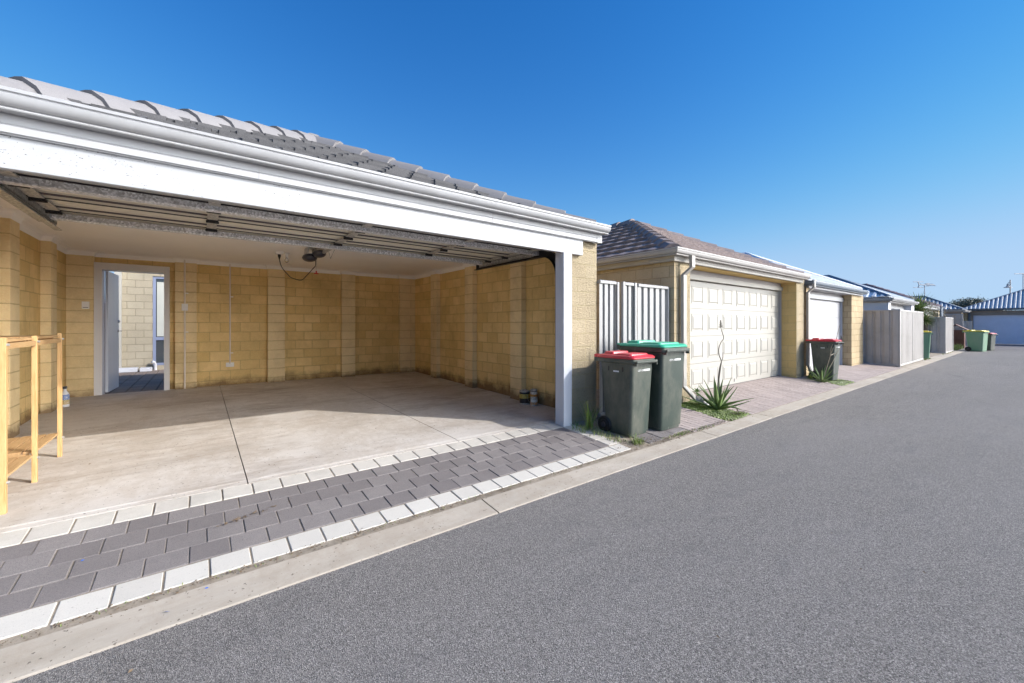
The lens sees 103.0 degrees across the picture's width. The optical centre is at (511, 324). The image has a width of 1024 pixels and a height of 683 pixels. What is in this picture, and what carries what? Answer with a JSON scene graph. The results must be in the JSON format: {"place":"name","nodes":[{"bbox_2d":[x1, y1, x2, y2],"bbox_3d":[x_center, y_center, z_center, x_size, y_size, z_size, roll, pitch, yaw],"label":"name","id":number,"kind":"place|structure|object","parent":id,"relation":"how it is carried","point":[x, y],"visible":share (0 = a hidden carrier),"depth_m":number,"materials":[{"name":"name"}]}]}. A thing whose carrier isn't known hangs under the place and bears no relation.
{"place":"outdoors","nodes":[
{"label":"outdoors","id":0,"kind":"place"},
{"bbox_2d":[105,369,163,393],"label":"courtyard paving","id":1,"kind":"structure","parent":0,"point":[134,383],"depth_m":8.23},
{"bbox_2d":[114,272,121,367],"bbox_3d":[-9.557,-0.250,9.877,0.120,2.800,0.110,0,0,-38],"label":"veranda post","id":2,"kind":"object","parent":1,"relation":"on","point":[120,317],"visible":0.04,"depth_m":9.86,"materials":[{"name":"beige metal"}]},
{"bbox_2d":[119,367,151,372],"bbox_3d":[-9.243,1.100,9.936,0.690,0.100,0.300,0,0,-38],"label":"concrete edging","id":3,"kind":"object","parent":1,"relation":"on","point":[133,369],"visible":0.76,"depth_m":9.89,"materials":[{"name":"grey concrete"}]},
{"bbox_2d":[151,360,156,369],"bbox_3d":[-9.018,1.024,10.261,0.083,0.251,0.136,0,0,7],"label":"drain pipe","id":4,"kind":"object","parent":1,"relation":"on","point":[154,364],"visible":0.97,"depth_m":10.26,"materials":[{"name":"grey plastic"}]},
{"bbox_2d":[110,371,163,392],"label":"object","id":5,"kind":"object","parent":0,"point":[138,380],"depth_m":8.17,"materials":[{"name":"soil"}]},
{"bbox_2d":[122,272,163,370],"bbox_3d":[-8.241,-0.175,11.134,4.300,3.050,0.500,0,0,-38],"label":"house","id":6,"kind":"structure","parent":5,"relation":"on","point":[142,319],"depth_m":10.19,"materials":[{"name":"beige brick"}]},
{"bbox_2d":[153,276,163,365],"bbox_3d":[-8.883,-0.095,10.546,0.635,2.270,0.050,0,0,-38],"label":"window","id":7,"kind":"structure","parent":6,"relation":"in","point":[158,282],"depth_m":10.42,"materials":[{"name":"white glass"}]},
{"bbox_2d":[0,372,554,533],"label":"garage floor","id":8,"kind":"structure","parent":0,"point":[134,451],"depth_m":4.49,"materials":[{"name":"concrete"}]},
{"bbox_2d":[0,333,63,514],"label":"pine shelf","id":9,"kind":"object","parent":8,"relation":"on","point":[13,458],"visible":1,"depth_m":3.10,"materials":[{"name":"wood"}]},
{"bbox_2d":[63,386,69,406],"bbox_3d":[-6.219,1.000,5.664,0.090,0.285,0.090,0,0,-38],"label":"spray bottle","id":10,"kind":"object","parent":8,"relation":"on","point":[66,398],"visible":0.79,"depth_m":5.65,"materials":[{"name":"plastic"}]},
{"bbox_2d":[519,390,529,404],"bbox_3d":[0.198,1.103,6.197,0.174,0.205,0.165,0,0,30],"label":"paint tin","id":11,"kind":"object","parent":8,"relation":"on","point":[524,397],"visible":0.91,"depth_m":6.13,"materials":[{"name":"metal"}]},
{"bbox_2d":[530,398,537,405],"bbox_3d":[0.331,1.151,6.093,0.110,0.115,0.110,0,0,-11],"label":"paint tin","id":12,"kind":"object","parent":8,"relation":"on","point":[533,401],"visible":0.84,"depth_m":6.05,"materials":[{"name":"metal"}]},
{"bbox_2d":[530,389,537,397],"bbox_3d":[0.327,1.030,6.093,0.110,0.125,0.110,0,0,41],"label":"paint tin","id":13,"kind":"object","parent":12,"relation":"on","point":[533,393],"visible":1,"depth_m":6.05,"materials":[{"name":"metal"}]},
{"bbox_2d":[0,427,607,616],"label":"paving","id":14,"kind":"structure","parent":0,"point":[35,571],"depth_m":2.63,"materials":[{"name":"grey brick"}]},
{"bbox_2d":[225,395,454,475],"bbox_3d":[-2.974,1.365,5.906,5.740,0.170,5.510,0,0,-38],"label":"floor base","id":15,"kind":"object","parent":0,"point":[373,399],"depth_m":5.19,"materials":[{"name":"concrete"}]},
{"bbox_2d":[0,343,963,648],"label":"verge","id":16,"kind":"structure","parent":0,"point":[48,628],"depth_m":2.47,"materials":[{"name":"green plant"}]},
{"bbox_2d":[0,76,610,437],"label":"garage","id":17,"kind":"structure","parent":16,"relation":"on","point":[433,274],"depth_m":5.27,"materials":[{"name":"beige brick"}]},
{"bbox_2d":[82,301,89,308],"bbox_3d":[-6.689,-0.305,6.386,0.085,0.115,0.020,0,0,-38],"label":"door remote","id":18,"kind":"object","parent":17,"relation":"attached to","point":[85,305],"depth_m":6.38,"materials":[{"name":"plastic"}]},
{"bbox_2d":[105,271,121,391],"bbox_3d":[-6.838,0.116,7.007,0.096,1.995,0.730,0,0,-34],"label":"door","id":19,"kind":"structure","parent":17,"relation":"in","point":[112,321],"depth_m":6.88,"materials":[{"name":"grey wood"}]},
{"bbox_2d":[182,304,187,310],"bbox_3d":[-5.720,-0.305,7.116,0.085,0.120,0.020,0,0,-38],"label":"light switch","id":20,"kind":"object","parent":17,"relation":"attached to","point":[184,307],"visible":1,"depth_m":7.11,"materials":[{"name":"white plastic"}]},
{"bbox_2d":[184,260,187,388],"bbox_3d":[-5.710,-0.015,7.134,0.062,2.271,0.025,0,0,-38],"label":"conduit","id":21,"kind":"object","parent":17,"relation":"attached to","point":[185,293],"visible":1,"depth_m":7.12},
{"bbox_2d":[226,362,233,366],"bbox_3d":[-5.268,0.748,7.605,0.125,0.080,0.020,0,0,-38],"label":"power outlet","id":22,"kind":"object","parent":17,"relation":"attached to","point":[230,365],"visible":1,"depth_m":7.61,"materials":[{"name":"white plastic"}]},
{"bbox_2d":[229,264,232,363],"bbox_3d":[-5.250,-0.210,7.614,0.062,1.880,0.025,0,0,-38],"label":"conduit","id":23,"kind":"object","parent":17,"relation":"attached to","point":[230,296],"visible":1,"depth_m":7.60,"materials":[{"name":"white plastic"}]},
{"bbox_2d":[0,170,554,270],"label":"garage door","id":24,"kind":"structure","parent":17,"relation":"in","point":[48,200],"depth_m":3.94,"materials":[{"name":"white paint"}]},
{"bbox_2d":[275,251,283,258],"bbox_3d":[-3.731,-1.105,6.529,0.110,0.130,0.110,0,0,-38],"label":"ceiling outlet","id":25,"kind":"object","parent":17,"relation":"attached to","point":[279,253],"visible":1,"depth_m":6.51,"materials":[{"name":"white plastic"}]},
{"bbox_2d":[284,253,289,262],"bbox_3d":[-3.696,-1.093,6.681,0.090,0.155,0.088,0,0,-38],"label":"light bulb","id":26,"kind":"object","parent":17,"relation":"attached to","point":[286,260],"visible":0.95,"depth_m":6.66,"materials":[{"name":"white"}]},
{"bbox_2d":[279,247,334,279],"bbox_3d":[-2.825,-0.935,5.975,2.108,0.470,0.344,0,0,40],"label":"door opener","id":27,"kind":"object","parent":17,"relation":"hanging from","point":[313,256],"depth_m":6.16,"materials":[{"name":"black plastic"}]},
{"bbox_2d":[0,420,618,547],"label":"paving border","id":28,"kind":"object","parent":16,"relation":"on","point":[13,538],"visible":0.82,"depth_m":3.04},
{"bbox_2d":[0,444,630,639],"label":"paving edge","id":29,"kind":"object","parent":16,"relation":"on","point":[15,624],"visible":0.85,"depth_m":2.31,"materials":[{"name":"white concrete"}]},
{"bbox_2d":[576,400,602,428],"bbox_3d":[0.945,1.073,5.018,0.455,0.378,0.273,0,0,-38],"label":"weed","id":30,"kind":"object","parent":16,"relation":"on","point":[590,421],"visible":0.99,"depth_m":4.98,"materials":[{"name":"green plant"}]},
{"bbox_2d":[596,347,599,399],"bbox_3d":[1.127,0.753,5.330,0.081,0.987,0.043,0,0,-38],"label":"seed stalk","id":31,"kind":"object","parent":16,"relation":"on","point":[598,376],"visible":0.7,"depth_m":5.33,"materials":[{"name":"plant"}]},
{"bbox_2d":[594,350,657,436],"bbox_3d":[1.367,0.813,4.933,0.465,0.977,0.626,0,0,-39],"label":"wheelie bin","id":32,"kind":"object","parent":16,"relation":"on","point":[626,375],"visible":1,"depth_m":4.76,"materials":[{"name":"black plastic"}]},
{"bbox_2d":[597,280,668,416],"bbox_3d":[1.814,0.321,5.919,1.640,1.841,0.087,0,0,-38],"label":"fence","id":33,"kind":"object","parent":16,"relation":"on","point":[653,312],"visible":0.52,"depth_m":5.78,"materials":[{"name":"grey metal"}]},
{"bbox_2d":[633,427,684,443],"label":"stepping slabs","id":34,"kind":"structure","parent":16,"relation":"on","point":[651,433],"depth_m":4.86,"materials":[{"name":"grey concrete"}]},
{"bbox_2d":[617,340,689,430],"bbox_3d":[1.817,0.757,5.284,0.564,1.098,0.757,0,0,-37],"label":"wheelie bin","id":35,"kind":"object","parent":34,"relation":"on","point":[666,391],"visible":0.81,"depth_m":5.01,"materials":[{"name":"green plastic"}]},
{"bbox_2d":[697,396,708,404],"bbox_3d":[3.016,1.219,6.458,0.214,0.206,0.124,0,0,-8],"label":"pvc drain","id":36,"kind":"object","parent":16,"relation":"on","point":[700,399],"visible":0.55,"depth_m":6.41,"materials":[{"name":"white paint"}]},
{"bbox_2d":[597,219,815,402],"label":"garage","id":37,"kind":"structure","parent":16,"relation":"on","point":[754,305],"depth_m":8.06,"materials":[{"name":"beige brick"}]},
{"bbox_2d":[690,281,778,391],"bbox_3d":[4.560,0.229,8.385,4.730,2.048,0.060,0,0,-38],"label":"garage door","id":38,"kind":"structure","parent":37,"relation":"in","point":[749,317],"depth_m":8.32,"materials":[{"name":"beige metal"}]},
{"bbox_2d":[681,400,750,420],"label":"grass","id":39,"kind":"structure","parent":16,"relation":"on","point":[699,407],"depth_m":6.07,"materials":[{"name":"green plant"}]},
{"bbox_2d":[682,320,753,409],"bbox_3d":[3.171,0.614,6.224,0.892,1.381,0.903,0,0,-38],"label":"agave","id":40,"kind":"object","parent":16,"relation":"on","point":[718,401],"visible":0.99,"depth_m":6.15,"materials":[{"name":"green plant"}]},
{"bbox_2d":[743,252,868,375],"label":"garage","id":41,"kind":"structure","parent":16,"relation":"on","point":[835,304],"depth_m":12.24,"materials":[{"name":"pale steel"},{"name":"white paint"},{"name":"cream brick"}]},
{"bbox_2d":[810,299,839,369],"bbox_3d":[8.647,0.292,11.412,3.620,1.955,0.060,0,0,-38],"label":"garage door","id":42,"kind":"structure","parent":41,"relation":"in","point":[824,315],"depth_m":11.57,"materials":[{"name":"white metal"}]},
{"bbox_2d":[807,375,853,385],"bbox_3d":[7.285,1.282,9.466,1.112,0.105,0.903,0,0,-38],"label":"moss","id":43,"kind":"object","parent":16,"relation":"on","point":[843,383],"visible":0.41,"depth_m":9.19,"materials":[{"name":"green plant"}]},
{"bbox_2d":[805,338,843,379],"bbox_3d":[7.346,0.805,9.577,0.495,0.978,0.636,0,0,-38],"label":"wheelie bin","id":44,"kind":"object","parent":43,"relation":"on","point":[820,349],"visible":0.82,"depth_m":9.41,"materials":[{"name":"grey plastic"}]},
{"bbox_2d":[823,275,918,310],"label":"garage","id":45,"kind":"structure","parent":16,"relation":"on","point":[875,299],"depth_m":15.51,"materials":[{"name":"white paint"}]},
{"bbox_2d":[863,283,943,316],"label":"garage","id":46,"kind":"structure","parent":16,"relation":"on","point":[904,295],"depth_m":22.52,"materials":[{"name":"white paint"}]},
{"bbox_2d":[902,292,940,318],"bbox_3d":[18.706,-0.115,18.752,1.722,2.944,1.814,0,0,-38],"label":"shrub","id":47,"kind":"object","parent":16,"relation":"on","point":[920,306],"visible":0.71,"depth_m":18.61,"materials":[{"name":"green plant"}]},
{"bbox_2d":[923,331,932,358],"bbox_3d":[15.887,0.771,15.919,0.766,1.098,0.574,0,0,40],"label":"wheelie bin","id":48,"kind":"object","parent":16,"relation":"on","point":[926,342],"visible":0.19,"depth_m":15.60,"materials":[{"name":"green plastic"}]},
{"bbox_2d":[901,350,957,367],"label":"footpath","id":49,"kind":"structure","parent":16,"relation":"on","point":[903,366],"depth_m":14.63,"materials":[{"name":"concrete"}]},
{"bbox_2d":[863,309,922,366],"bbox_3d":[13.356,0.435,14.184,4.090,1.830,0.882,0,0,-38],"label":"fence","id":50,"kind":"object","parent":49,"relation":"on","point":[892,337],"visible":0.91,"depth_m":13.05,"materials":[{"name":"grey metal"}]},
{"bbox_2d":[923,313,938,330],"bbox_3d":[19.201,0.364,18.932,0.986,1.972,1.045,0,0,-11],"label":"yucca","id":51,"kind":"object","parent":49,"relation":"on","point":[926,320],"visible":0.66,"depth_m":18.83,"materials":[{"name":"green plant"}]},
{"bbox_2d":[928,317,953,353],"bbox_3d":[20.505,0.505,19.802,2.720,1.690,1.085,0,0,-38],"label":"fence","id":52,"kind":"object","parent":49,"relation":"on","point":[942,336],"visible":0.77,"depth_m":18.84,"materials":[{"name":"white metal"}]},
{"bbox_2d":[927,301,948,321],"bbox_3d":[20.671,-0.606,20.043,4.254,1.020,1.002,0,0,-38],"label":"dry vine","id":53,"kind":"object","parent":52,"relation":"on","point":[940,313],"visible":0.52,"depth_m":19.92,"materials":[{"name":"plant"}]},
{"bbox_2d":[0,0,1023,303],"label":"sky","id":54,"kind":"structure","parent":0,"point":[879,143],"materials":[{"name":"blue"}]},
{"bbox_2d":[12,344,1023,682],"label":"lane","id":55,"kind":"structure","parent":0,"point":[756,546],"depth_m":2.15,"materials":[{"name":"grey asphalt"}]},
{"bbox_2d":[0,350,963,682],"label":"kerb","id":56,"kind":"structure","parent":55,"relation":"on","point":[28,658],"depth_m":2.24,"materials":[{"name":"concrete"}]},
{"bbox_2d":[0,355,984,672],"bbox_3d":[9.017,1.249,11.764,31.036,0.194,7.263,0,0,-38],"label":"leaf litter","id":57,"kind":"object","parent":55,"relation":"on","point":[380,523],"visible":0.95,"depth_m":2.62,"materials":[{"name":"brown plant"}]},
{"bbox_2d":[943,314,962,329],"bbox_3d":[25.566,0.370,23.843,0.090,1.960,1.145,0,0,-38],"label":"fence","id":58,"kind":"object","parent":55,"relation":"on","point":[958,319],"visible":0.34,"depth_m":23.55,"materials":[{"name":"grey metal"}]},
{"bbox_2d":[954,324,968,347],"bbox_3d":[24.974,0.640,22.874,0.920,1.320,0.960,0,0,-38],"label":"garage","id":59,"kind":"structure","parent":55,"relation":"on","point":[959,336],"depth_m":22.58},
{"bbox_2d":[962,330,989,351],"bbox_3d":[23.425,0.811,20.561,0.574,1.078,0.822,0,0,-22],"label":"wheelie bin","id":60,"kind":"object","parent":55,"relation":"on","point":[977,340],"visible":1,"depth_m":20.36,"materials":[{"name":"green plastic"}]},
{"bbox_2d":[987,333,997,350],"bbox_3d":[24.705,0.881,21.199,0.495,0.937,0.654,0,0,-18],"label":"wheelie bin","id":61,"kind":"object","parent":55,"relation":"on","point":[991,341],"visible":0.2,"depth_m":20.95,"materials":[{"name":"grey plastic"}]},
{"bbox_2d":[678,407,727,431],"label":"side paving","id":62,"kind":"structure","parent":0,"point":[691,419],"depth_m":5.55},
{"bbox_2d":[690,375,841,413],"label":"driveway","id":63,"kind":"structure","parent":0,"point":[777,391],"depth_m":7.79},
{"bbox_2d":[806,326,844,381],"bbox_3d":[7.108,0.663,9.123,0.931,1.283,0.620,0,0,7],"label":"agave","id":64,"kind":"object","parent":63,"relation":"on","point":[824,375],"visible":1,"depth_m":9.20,"materials":[{"name":"green plant"}]},
{"bbox_2d":[812,363,900,381],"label":"driveway","id":65,"kind":"structure","parent":0,"point":[859,372],"depth_m":11.30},
{"bbox_2d":[912,296,970,320],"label":"garage","id":66,"kind":"structure","parent":0,"point":[953,309],"depth_m":26.95,"materials":[{"name":"white paint"}]},
{"bbox_2d":[913,282,935,295],"bbox_3d":[29.066,-2.418,28.734,1.507,1.235,0.326,0,0,0],"label":"tv aerial","id":67,"kind":"object","parent":66,"relation":"attached to","point":[924,286],"visible":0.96,"depth_m":28.72,"materials":[{"name":"grey metal"}]},
{"bbox_2d":[961,289,1023,344],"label":"garage","id":68,"kind":"structure","parent":0,"point":[1006,324],"depth_m":27.02,"materials":[{"name":"blue metal"}]},
{"bbox_2d":[973,315,1023,344],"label":"garage door","id":69,"kind":"structure","parent":68,"relation":"in","point":[1009,329],"depth_m":26.89,"materials":[{"name":"blue metal"}]},
{"bbox_2d":[965,344,1023,349],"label":"driveway","id":70,"kind":"structure","parent":0,"point":[1009,346],"depth_m":24.47,"materials":[{"name":"grey concrete"}]},
{"bbox_2d":[963,321,971,345],"bbox_3d":[28.358,0.545,25.461,0.064,1.539,0.580,0,0,-38],"label":"fence","id":71,"kind":"object","parent":70,"relation":"on","point":[967,324],"visible":0.34,"depth_m":25.44,"materials":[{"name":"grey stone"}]},
{"label":"ground","id":72,"kind":"structure","parent":0,"visible":0},
{"bbox_2d":[946,294,985,307],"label":"gum tree","id":73,"kind":"object","parent":72,"relation":"on","point":[963,303],"visible":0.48,"depth_m":99.04,"materials":[{"name":"green plant"}]},
{"bbox_2d":[1003,280,1011,292],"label":"street lamp","id":74,"kind":"object","parent":72,"relation":"on","point":[1008,285],"visible":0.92,"depth_m":58.24,"materials":[{"name":"grey metal"}]}
]}

